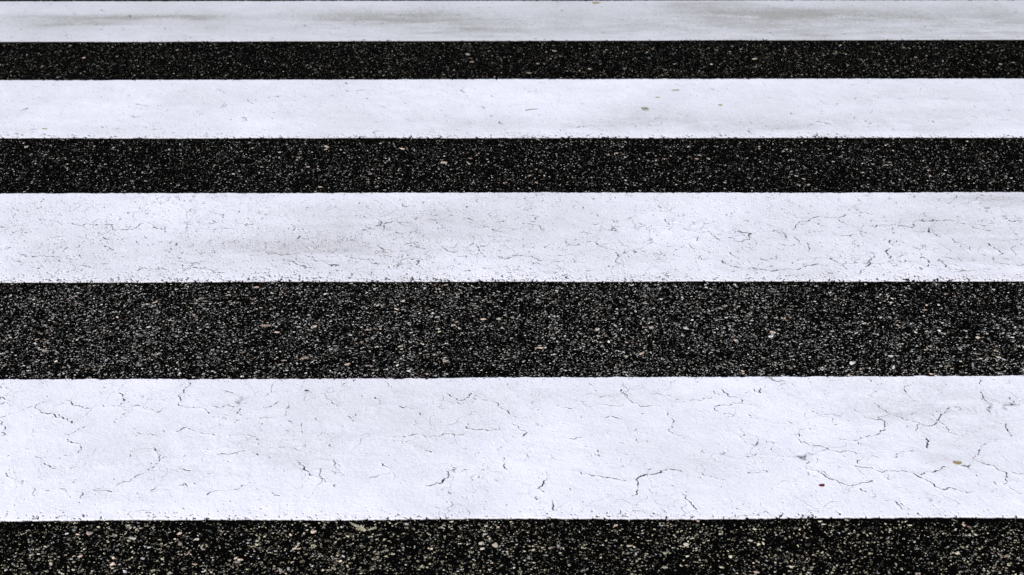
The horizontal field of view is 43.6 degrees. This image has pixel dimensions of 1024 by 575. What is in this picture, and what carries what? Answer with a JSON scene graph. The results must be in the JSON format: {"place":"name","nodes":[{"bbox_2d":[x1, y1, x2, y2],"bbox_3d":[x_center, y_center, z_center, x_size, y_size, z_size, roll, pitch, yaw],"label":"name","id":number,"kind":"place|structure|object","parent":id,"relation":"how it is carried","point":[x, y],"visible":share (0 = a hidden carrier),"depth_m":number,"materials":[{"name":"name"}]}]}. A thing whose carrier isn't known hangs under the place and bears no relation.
{"place":"outdoors","nodes":[
{"label":"outdoors","id":0,"kind":"place"},
{"bbox_2d":[0,0,1023,574],"bbox_3d":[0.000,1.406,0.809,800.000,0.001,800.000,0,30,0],"label":"road","id":1,"kind":"structure","parent":0,"point":[300,156],"depth_m":3.18,"materials":[{"name":"black asphalt"}]},
{"bbox_2d":[350,522,365,531],"bbox_3d":[-0.296,0.457,2.453,0.044,0.002,0.019,21,36,32],"label":"paint flake","id":2,"kind":"object","parent":1,"relation":"on","point":[361,528],"visible":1,"depth_m":2.45,"materials":[{"name":"beige paint"}]},
{"bbox_2d":[0,375,1023,521],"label":"crossing stripe","id":3,"kind":"object","parent":1,"relation":"on","point":[642,448],"visible":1,"depth_m":2.66,"materials":[{"name":"paint"}]},
{"bbox_2d":[0,192,1023,282],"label":"crossing stripe","id":4,"kind":"object","parent":1,"relation":"on","point":[620,237],"visible":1,"depth_m":3.48,"materials":[{"name":"paint"}]},
{"bbox_2d":[0,78,1023,138],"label":"crossing stripe","id":5,"kind":"object","parent":1,"relation":"on","point":[611,108],"visible":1,"depth_m":4.29,"materials":[{"name":"paint"}]},
{"bbox_2d":[0,0,1023,41],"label":"crossing stripe","id":6,"kind":"object","parent":1,"relation":"on","point":[229,21],"visible":1,"depth_m":5.09,"materials":[{"name":"paint"}]}
]}

